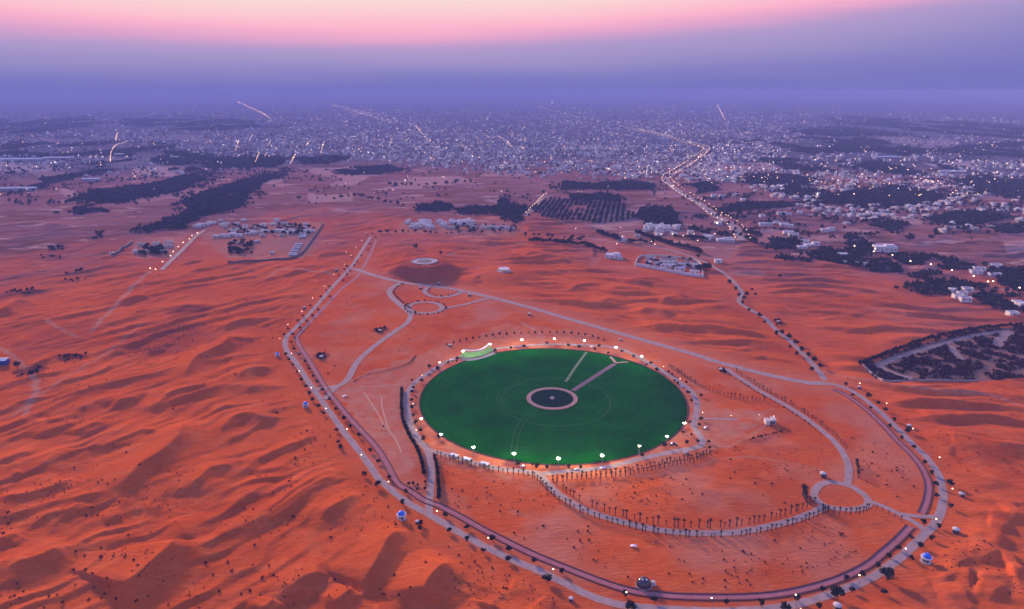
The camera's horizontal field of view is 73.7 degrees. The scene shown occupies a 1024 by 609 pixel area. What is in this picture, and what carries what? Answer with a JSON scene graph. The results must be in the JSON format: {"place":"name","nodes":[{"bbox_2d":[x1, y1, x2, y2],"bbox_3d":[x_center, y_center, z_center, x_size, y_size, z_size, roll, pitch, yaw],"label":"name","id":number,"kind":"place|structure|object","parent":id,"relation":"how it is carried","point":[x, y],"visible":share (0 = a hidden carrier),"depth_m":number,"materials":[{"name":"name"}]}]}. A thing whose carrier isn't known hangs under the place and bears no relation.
{"place":"outdoors","nodes":[
{"label":"outdoors","id":0,"kind":"place"},
{"bbox_2d":[159,230,205,269],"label":"road","id":1,"kind":"structure","parent":0,"point":[174,257],"depth_m":886.44,"materials":[{"name":"asphalt"}]},
{"bbox_2d":[316,313,413,390],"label":"road","id":2,"kind":"structure","parent":0,"point":[353,368],"depth_m":541.71,"materials":[{"name":"asphalt"}]},
{"bbox_2d":[381,397,402,452],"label":"path","id":3,"kind":"structure","parent":0,"point":[388,427],"depth_m":424.03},
{"bbox_2d":[386,282,411,313],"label":"road","id":4,"kind":"structure","parent":0,"point":[390,295],"depth_m":690.64,"materials":[{"name":"asphalt"}]},
{"bbox_2d":[406,301,443,313],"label":"road","id":5,"kind":"structure","parent":0,"point":[436,303],"depth_m":658.81,"materials":[{"name":"asphalt"}]},
{"bbox_2d":[422,446,434,512],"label":"road","id":6,"kind":"structure","parent":0,"point":[430,491],"depth_m":366.93,"materials":[{"name":"asphalt"}]},
{"bbox_2d":[422,287,464,297],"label":"road","id":7,"kind":"structure","parent":0,"point":[424,290],"depth_m":700.76,"materials":[{"name":"asphalt"}]},
{"bbox_2d":[440,297,490,308],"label":"road","id":8,"kind":"structure","parent":0,"point":[467,303],"depth_m":671.13,"materials":[{"name":"asphalt"}]},
{"bbox_2d":[0,92,1023,608],"bbox_3d":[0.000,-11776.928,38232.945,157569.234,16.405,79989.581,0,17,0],"label":"desert ground","id":9,"kind":"structure","parent":0,"point":[222,440],"depth_m":516.75,"materials":[{"name":"sand"}]},
{"bbox_2d":[0,187,37,190],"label":"long shed","id":10,"kind":"structure","parent":9,"relation":"on","point":[17,188],"depth_m":1421.35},
{"bbox_2d":[0,158,44,160],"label":"long shed","id":11,"kind":"structure","parent":9,"relation":"on","point":[24,159],"depth_m":2020.21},
{"bbox_2d":[1,176,71,195],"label":"palm grove","id":12,"kind":"object","parent":9,"relation":"on","point":[46,182],"visible":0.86,"depth_m":1522.68,"materials":[{"name":"green plant"}]},
{"bbox_2d":[0,116,112,135],"bbox_3d":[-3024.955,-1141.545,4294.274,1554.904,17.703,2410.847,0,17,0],"label":"palm grove","id":13,"kind":"object","parent":9,"relation":"on","point":[50,125],"visible":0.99,"depth_m":4054.70,"materials":[{"name":"green plant"}]},
{"bbox_2d":[42,157,72,159],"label":"long shed","id":14,"kind":"structure","parent":9,"relation":"on","point":[59,158],"depth_m":2063.55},
{"bbox_2d":[4,158,131,182],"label":"palm grove","id":15,"kind":"object","parent":9,"relation":"on","point":[70,175],"visible":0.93,"depth_m":1723.89,"materials":[{"name":"green plant"}]},
{"bbox_2d":[53,205,109,214],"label":"palm grove","id":16,"kind":"object","parent":9,"relation":"on","point":[82,209],"visible":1,"depth_m":1173.23,"materials":[{"name":"green plant"}]},
{"bbox_2d":[0,139,230,157],"bbox_3d":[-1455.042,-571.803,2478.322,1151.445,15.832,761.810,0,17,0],"label":"palm grove","id":17,"kind":"object","parent":9,"relation":"on","point":[126,151],"visible":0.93,"depth_m":2306.64,"materials":[{"name":"green plant"}]},
{"bbox_2d":[46,168,224,205],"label":"palm grove","id":18,"kind":"object","parent":9,"relation":"on","point":[152,189],"visible":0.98,"depth_m":1406.53,"materials":[{"name":"green plant"}]},
{"bbox_2d":[129,211,205,232],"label":"palm grove","id":19,"kind":"object","parent":9,"relation":"on","point":[176,221],"visible":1,"depth_m":1049.93,"materials":[{"name":"green plant"}]},
{"bbox_2d":[128,153,241,171],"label":"palm grove","id":20,"kind":"object","parent":9,"relation":"on","point":[186,159],"visible":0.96,"depth_m":1973.79,"materials":[{"name":"green plant"}]},
{"bbox_2d":[107,115,288,131],"bbox_3d":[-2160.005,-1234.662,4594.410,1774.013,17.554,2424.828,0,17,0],"label":"palm grove","id":21,"kind":"object","parent":9,"relation":"on","point":[144,121],"visible":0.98,"depth_m":4214.95,"materials":[{"name":"green plant"}]},
{"bbox_2d":[170,166,296,219],"bbox_3d":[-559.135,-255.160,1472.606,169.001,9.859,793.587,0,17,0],"label":"palm grove","id":22,"kind":"object","parent":9,"relation":"on","point":[203,204],"visible":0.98,"depth_m":1313.59,"materials":[{"name":"green plant"}]},
{"bbox_2d":[222,153,290,170],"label":"palm grove","id":23,"kind":"object","parent":9,"relation":"on","point":[246,162],"visible":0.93,"depth_m":1967.85,"materials":[{"name":"green plant"}]},
{"bbox_2d":[228,223,322,262],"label":"compound wall","id":24,"kind":"structure","parent":9,"relation":"on","point":[299,254],"depth_m":844.24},
{"bbox_2d":[291,152,350,163],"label":"palm grove","id":25,"kind":"object","parent":9,"relation":"on","point":[325,159],"visible":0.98,"depth_m":2033.68,"materials":[{"name":"green plant"}]},
{"bbox_2d":[325,163,411,175],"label":"palm grove","id":26,"kind":"object","parent":9,"relation":"on","point":[371,169],"visible":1,"depth_m":1776.54,"materials":[{"name":"green plant"}]},
{"bbox_2d":[397,510,406,520],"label":"domed kiosk","id":27,"kind":"object","parent":9,"relation":"on","point":[401,515],"visible":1,"depth_m":332.47,"materials":[{"name":"stone"}]},
{"bbox_2d":[411,258,437,264],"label":"viewing plaza","id":28,"kind":"structure","parent":9,"relation":"on","point":[422,261],"depth_m":780.32,"materials":[{"name":"concrete"}]},
{"bbox_2d":[413,199,453,211],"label":"palm grove","id":29,"kind":"object","parent":9,"relation":"on","point":[434,206],"visible":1,"depth_m":1204.13,"materials":[{"name":"green plant"}]},
{"bbox_2d":[443,193,531,222],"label":"palm grove","id":30,"kind":"object","parent":9,"relation":"on","point":[503,205],"visible":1,"depth_m":1173.25,"materials":[{"name":"green plant"}]},
{"bbox_2d":[8,100,996,194],"bbox_3d":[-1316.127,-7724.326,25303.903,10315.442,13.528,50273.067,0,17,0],"label":"street lamps","id":31,"kind":"object","parent":9,"relation":"on","point":[509,144],"visible":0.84,"depth_m":2456.38,"materials":[{"name":"silver metal"}]},
{"bbox_2d":[0,246,1022,607],"bbox_3d":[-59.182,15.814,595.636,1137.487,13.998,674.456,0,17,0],"label":"scrub tufts","id":32,"kind":"object","parent":9,"relation":"on","point":[486,492],"visible":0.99,"depth_m":348.67,"materials":[{"name":"plant"}]},
{"bbox_2d":[0,99,1023,226],"bbox_3d":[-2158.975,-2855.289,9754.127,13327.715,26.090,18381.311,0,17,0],"label":"town buildings","id":33,"kind":"structure","parent":9,"relation":"on","point":[712,160],"depth_m":2530.69,"materials":[{"name":"concrete"}]},
{"bbox_2d":[0,99,1023,239],"bbox_3d":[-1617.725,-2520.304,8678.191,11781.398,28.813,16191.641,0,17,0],"label":"town trees","id":34,"kind":"object","parent":9,"relation":"on","point":[835,217],"visible":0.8,"depth_m":1702.00,"materials":[{"name":"green plant"}]},
{"bbox_2d":[531,196,634,222],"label":"palm grove","id":35,"kind":"object","parent":9,"relation":"on","point":[591,211],"visible":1,"depth_m":1171.78,"materials":[{"name":"green plant"}]},
{"bbox_2d":[565,191,626,201],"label":"palm grove","id":36,"kind":"object","parent":9,"relation":"on","point":[600,195],"visible":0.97,"depth_m":1318.91,"materials":[{"name":"green plant"}]},
{"bbox_2d":[298,325,906,594],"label":"hedge","id":37,"kind":"object","parent":9,"relation":"on","point":[870,557],"visible":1,"depth_m":304.79,"materials":[{"name":"plant"}]},
{"bbox_2d":[294,325,914,600],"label":"hedge","id":38,"kind":"object","parent":9,"relation":"on","point":[885,555],"visible":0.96,"depth_m":301.31,"materials":[{"name":"plant"}]},
{"bbox_2d":[549,179,668,190],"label":"palm grove","id":39,"kind":"object","parent":9,"relation":"on","point":[580,185],"visible":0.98,"depth_m":1478.06,"materials":[{"name":"green plant"}]},
{"bbox_2d":[605,252,620,258],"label":"white hall","id":40,"kind":"structure","parent":9,"relation":"on","point":[614,255],"depth_m":851.25,"materials":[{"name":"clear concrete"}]},
{"bbox_2d":[625,600,636,608],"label":"roadside tree","id":41,"kind":"object","parent":9,"relation":"on","point":[629,604],"visible":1,"depth_m":274.28,"materials":[{"name":"green plant"}]},
{"bbox_2d":[635,576,655,590],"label":"glass dome","id":42,"kind":"structure","parent":9,"relation":"on","point":[643,583],"depth_m":287.26,"materials":[{"name":"glass"}]},
{"bbox_2d":[630,203,682,224],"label":"palm grove","id":43,"kind":"object","parent":9,"relation":"on","point":[652,212],"visible":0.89,"depth_m":1123.55,"materials":[{"name":"green plant"}]},
{"bbox_2d":[660,258,676,264],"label":"flat roofed building","id":44,"kind":"structure","parent":9,"relation":"on","point":[669,260],"depth_m":819.74,"materials":[{"name":"white concrete"}]},
{"bbox_2d":[635,262,703,276],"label":"compound wall","id":45,"kind":"structure","parent":9,"relation":"on","point":[669,270],"depth_m":787.48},
{"bbox_2d":[636,254,703,276],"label":"compound wall","id":46,"kind":"structure","parent":9,"relation":"on","point":[686,258],"depth_m":855.02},
{"bbox_2d":[683,179,721,196],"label":"palm grove","id":47,"kind":"object","parent":9,"relation":"on","point":[700,186],"visible":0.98,"depth_m":1458.83,"materials":[{"name":"green plant"}]},
{"bbox_2d":[708,199,811,212],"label":"palm grove","id":48,"kind":"object","parent":9,"relation":"on","point":[748,205],"visible":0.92,"depth_m":1217.77,"materials":[{"name":"green plant"}]},
{"bbox_2d":[764,416,776,424],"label":"pavilion","id":49,"kind":"structure","parent":9,"relation":"on","point":[771,420],"depth_m":427.28,"materials":[{"name":"white concrete"}]},
{"bbox_2d":[736,171,824,188],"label":"palm grove","id":50,"kind":"object","parent":9,"relation":"on","point":[762,178],"visible":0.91,"depth_m":1573.29,"materials":[{"name":"green plant"}]},
{"bbox_2d":[760,234,802,250],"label":"palm grove","id":51,"kind":"object","parent":9,"relation":"on","point":[777,243],"visible":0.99,"depth_m":918.96,"materials":[{"name":"green plant"}]},
{"bbox_2d":[774,252,812,261],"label":"palm grove","id":52,"kind":"object","parent":9,"relation":"on","point":[786,256],"visible":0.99,"depth_m":841.35,"materials":[{"name":"green plant"}]},
{"bbox_2d":[772,185,836,198],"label":"palm grove","id":53,"kind":"object","parent":9,"relation":"on","point":[794,191],"visible":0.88,"depth_m":1390.49,"materials":[{"name":"green plant"}]},
{"bbox_2d":[759,156,862,172],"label":"palm grove","id":54,"kind":"object","parent":9,"relation":"on","point":[787,163],"visible":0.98,"depth_m":1866.07,"materials":[{"name":"green plant"}]},
{"bbox_2d":[795,245,873,266],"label":"palm grove","id":55,"kind":"object","parent":9,"relation":"on","point":[850,259],"visible":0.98,"depth_m":847.24,"materials":[{"name":"green plant"}]},
{"bbox_2d":[830,584,844,598],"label":"roadside tree","id":56,"kind":"object","parent":9,"relation":"on","point":[836,591],"visible":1,"depth_m":280.79,"materials":[{"name":"green plant"}]},
{"bbox_2d":[788,124,903,144],"bbox_3d":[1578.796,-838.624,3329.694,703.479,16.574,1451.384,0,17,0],"label":"palm grove","id":57,"kind":"object","parent":9,"relation":"on","point":[835,131],"visible":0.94,"depth_m":3286.16,"materials":[{"name":"green plant"}]},
{"bbox_2d":[843,232,864,240],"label":"palm grove","id":58,"kind":"object","parent":9,"relation":"on","point":[852,236],"visible":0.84,"depth_m":943.93,"materials":[{"name":"green plant"}]},
{"bbox_2d":[844,237,875,252],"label":"palm grove","id":59,"kind":"object","parent":9,"relation":"on","point":[867,248],"visible":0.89,"depth_m":900.08,"materials":[{"name":"green plant"}]},
{"bbox_2d":[831,389,925,511],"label":"hedge","id":60,"kind":"object","parent":9,"relation":"on","point":[919,508],"visible":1,"depth_m":391.58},
{"bbox_2d":[734,137,1023,155],"bbox_3d":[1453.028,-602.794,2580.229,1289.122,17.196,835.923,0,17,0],"label":"palm grove","id":61,"kind":"object","parent":9,"relation":"on","point":[856,146],"visible":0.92,"depth_m":2453.37,"materials":[{"name":"green plant"}]},
{"bbox_2d":[803,181,960,208],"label":"palm grove","id":62,"kind":"object","parent":9,"relation":"on","point":[886,197],"visible":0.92,"depth_m":1326.98,"materials":[{"name":"green plant"}]},
{"bbox_2d":[864,256,903,272],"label":"palm grove","id":63,"kind":"object","parent":9,"relation":"on","point":[891,264],"visible":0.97,"depth_m":798.76,"materials":[{"name":"green plant"}]},
{"bbox_2d":[835,388,932,513],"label":"hedge","id":64,"kind":"object","parent":9,"relation":"on","point":[927,510],"visible":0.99,"depth_m":393.72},
{"bbox_2d":[872,244,897,252],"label":"white hall","id":65,"kind":"structure","parent":9,"relation":"on","point":[888,248],"depth_m":883.04,"materials":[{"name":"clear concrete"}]},
{"bbox_2d":[873,156,898,158],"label":"long shed","id":66,"kind":"structure","parent":9,"relation":"on","point":[887,157],"depth_m":2071.37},
{"bbox_2d":[878,566,894,580],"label":"roadside tree","id":67,"kind":"object","parent":9,"relation":"on","point":[888,572],"visible":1,"depth_m":291.07,"materials":[{"name":"green plant"}]},
{"bbox_2d":[869,219,910,230],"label":"palm grove","id":68,"kind":"object","parent":9,"relation":"on","point":[901,223],"visible":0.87,"depth_m":1053.30,"materials":[{"name":"green plant"}]},
{"bbox_2d":[881,251,937,264],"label":"palm grove","id":69,"kind":"object","parent":9,"relation":"on","point":[915,257],"visible":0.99,"depth_m":845.61,"materials":[{"name":"green plant"}]},
{"bbox_2d":[850,160,971,174],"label":"palm grove","id":70,"kind":"object","parent":9,"relation":"on","point":[892,168],"visible":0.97,"depth_m":1810.65,"materials":[{"name":"green plant"}]},
{"bbox_2d":[822,115,1023,141],"bbox_3d":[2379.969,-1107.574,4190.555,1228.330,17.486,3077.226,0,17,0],"label":"palm grove","id":71,"kind":"object","parent":9,"relation":"on","point":[875,121],"visible":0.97,"depth_m":3861.59,"materials":[{"name":"green plant"}]},
{"bbox_2d":[907,268,942,278],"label":"palm grove","id":72,"kind":"object","parent":9,"relation":"on","point":[924,272],"visible":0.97,"depth_m":767.41,"materials":[{"name":"green plant"}]},
{"bbox_2d":[920,552,932,564],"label":"domed kiosk","id":73,"kind":"object","parent":9,"relation":"on","point":[926,558],"visible":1,"depth_m":302.15,"materials":[{"name":"white stone"}]},
{"bbox_2d":[894,275,998,294],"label":"palm grove","id":74,"kind":"object","parent":9,"relation":"on","point":[929,283],"visible":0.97,"depth_m":720.74,"materials":[{"name":"green plant"}]},
{"bbox_2d":[937,170,965,173],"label":"long shed","id":75,"kind":"structure","parent":9,"relation":"on","point":[951,171],"depth_m":1715.92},
{"bbox_2d":[936,254,975,269],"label":"palm grove","id":76,"kind":"object","parent":9,"relation":"on","point":[952,262],"visible":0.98,"depth_m":807.93,"materials":[{"name":"green plant"}]},
{"bbox_2d":[893,146,1023,157],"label":"palm grove","id":77,"kind":"object","parent":9,"relation":"on","point":[1008,154],"visible":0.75,"depth_m":2241.77,"materials":[{"name":"green plant"}]},
{"bbox_2d":[958,296,972,302],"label":"flat roofed building","id":78,"kind":"structure","parent":9,"relation":"on","point":[968,299],"depth_m":671.75,"materials":[{"name":"white concrete"}]},
{"bbox_2d":[915,209,1021,226],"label":"palm grove","id":79,"kind":"object","parent":9,"relation":"on","point":[972,216],"visible":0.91,"depth_m":1109.47,"materials":[{"name":"green plant"}]},
{"bbox_2d":[944,171,1023,200],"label":"palm grove","id":80,"kind":"object","parent":9,"relation":"on","point":[982,184],"visible":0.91,"depth_m":1498.58,"materials":[{"name":"green plant"}]},
{"bbox_2d":[972,287,1023,312],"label":"palm grove","id":81,"kind":"object","parent":9,"relation":"on","point":[987,299],"visible":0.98,"depth_m":671.97,"materials":[{"name":"green plant"}]},
{"bbox_2d":[982,261,1023,292],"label":"palm grove","id":82,"kind":"object","parent":9,"relation":"on","point":[1016,281],"visible":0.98,"depth_m":751.62,"materials":[{"name":"green plant"}]},
{"bbox_2d":[992,220,1023,232],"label":"palm grove","id":83,"kind":"object","parent":9,"relation":"on","point":[1007,227],"visible":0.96,"depth_m":1018.94,"materials":[{"name":"green plant"}]},
{"bbox_2d":[0,0,1023,92],"label":"sky","id":84,"kind":"structure","parent":0,"point":[47,46],"materials":[{"name":"purple"}]},
{"bbox_2d":[421,349,686,463],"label":"lawn","id":85,"kind":"structure","parent":0,"point":[647,410],"depth_m":449.62,"materials":[{"name":"green plant"}]},
{"bbox_2d":[461,352,495,360],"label":"seating steps","id":86,"kind":"structure","parent":85,"relation":"on","point":[481,357],"depth_m":533.52,"materials":[{"name":"concrete"}]},
{"bbox_2d":[527,387,577,409],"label":"ring plaza","id":87,"kind":"structure","parent":85,"relation":"on","point":[532,403],"depth_m":461.41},
{"bbox_2d":[531,389,572,406],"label":"dark garden","id":88,"kind":"object","parent":87,"relation":"on","point":[560,399],"visible":1,"depth_m":463.58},
{"bbox_2d":[419,348,688,465],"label":"rim hedge","id":89,"kind":"object","parent":85,"relation":"on","point":[667,440],"visible":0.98,"depth_m":428.53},
{"bbox_2d":[496,377,613,417],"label":"worn ring","id":90,"kind":"object","parent":85,"relation":"on","point":[542,377],"visible":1,"depth_m":477.26,"materials":[{"name":"green plant"}]},
{"bbox_2d":[500,378,610,425],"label":"worn ring","id":91,"kind":"object","parent":85,"relation":"on","point":[553,425],"visible":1,"depth_m":453.80,"materials":[{"name":"green plant"}]},
{"bbox_2d":[403,343,706,475],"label":"road","id":92,"kind":"structure","parent":0,"point":[693,423],"depth_m":419.70,"materials":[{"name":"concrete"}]},
{"bbox_2d":[459,343,492,358],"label":"curved grandstand","id":93,"kind":"object","parent":92,"relation":"on","point":[468,355],"visible":0.95,"depth_m":543.96,"materials":[{"name":"green metal"}]},
{"bbox_2d":[565,352,587,381],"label":"path","id":94,"kind":"structure","parent":0,"point":[575,367],"depth_m":515.94,"materials":[{"name":"concrete"}]},
{"bbox_2d":[353,268,826,384],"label":"road","id":95,"kind":"structure","parent":0,"point":[704,357],"depth_m":583.99,"materials":[{"name":"asphalt"}]},
{"bbox_2d":[571,363,615,390],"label":"path","id":96,"kind":"structure","parent":0,"point":[592,377],"depth_m":497.92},
{"bbox_2d":[295,239,912,598],"bbox_3d":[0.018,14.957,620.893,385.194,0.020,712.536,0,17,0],"label":"cycle track","id":97,"kind":"structure","parent":0,"point":[895,541],"depth_m":311.86,"materials":[{"name":"asphalt"}]},
{"bbox_2d":[282,236,947,608],"bbox_3d":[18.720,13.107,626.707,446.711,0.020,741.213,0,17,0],"label":"road","id":98,"kind":"structure","parent":0,"point":[900,557],"depth_m":327.54,"materials":[{"name":"asphalt"}]},
{"bbox_2d":[533,471,826,535],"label":"road","id":99,"kind":"structure","parent":0,"point":[558,492],"depth_m":330.49,"materials":[{"name":"asphalt"}]},
{"bbox_2d":[630,129,748,240],"bbox_3d":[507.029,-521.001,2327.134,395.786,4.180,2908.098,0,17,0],"label":"road","id":100,"kind":"structure","parent":0,"point":[730,225],"depth_m":1320.50,"materials":[{"name":"asphalt"}]},
{"bbox_2d":[634,241,827,379],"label":"road","id":101,"kind":"structure","parent":0,"point":[820,373],"depth_m":619.30,"materials":[{"name":"asphalt"}]},
{"bbox_2d":[725,368,852,485],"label":"road","id":102,"kind":"structure","parent":0,"point":[848,476],"depth_m":418.32,"materials":[{"name":"asphalt"}]},
{"bbox_2d":[810,480,872,511],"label":"road","id":103,"kind":"structure","parent":0,"point":[815,489],"depth_m":354.17,"materials":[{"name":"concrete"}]},
{"bbox_2d":[833,389,930,513],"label":"cycle track","id":104,"kind":"structure","parent":0,"point":[925,504],"depth_m":384.77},
{"bbox_2d":[876,365,912,378],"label":"path","id":105,"kind":"structure","parent":0,"point":[888,370],"depth_m":507.38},
{"bbox_2d":[867,499,927,530],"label":"road","id":106,"kind":"structure","parent":0,"point":[921,527],"depth_m":337.43,"materials":[{"name":"asphalt"}]},
{"bbox_2d":[897,511,939,518],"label":"road","id":107,"kind":"structure","parent":0,"point":[920,515],"depth_m":336.60,"materials":[{"name":"asphalt"}]},
{"bbox_2d":[876,330,1011,365],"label":"path","id":108,"kind":"structure","parent":0,"point":[889,360],"depth_m":558.89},
{"bbox_2d":[867,327,1023,380],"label":"plot soil","id":109,"kind":"structure","parent":0,"point":[989,366],"depth_m":528.12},
{"bbox_2d":[882,379,977,381],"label":"boundary wall","id":110,"kind":"structure","parent":109,"relation":"on","point":[908,380],"depth_m":491.67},
{"bbox_2d":[859,324,1023,380],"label":"plot shrubbery","id":111,"kind":"object","parent":109,"relation":"on","point":[980,340],"visible":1,"depth_m":528.27,"materials":[{"name":"green plant"}]},
{"bbox_2d":[948,345,964,359],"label":"path","id":112,"kind":"structure","parent":0,"point":[954,351],"depth_m":547.08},
{"bbox_2d":[992,331,1013,345],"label":"path","id":113,"kind":"structure","parent":0,"point":[1000,339],"depth_m":576.80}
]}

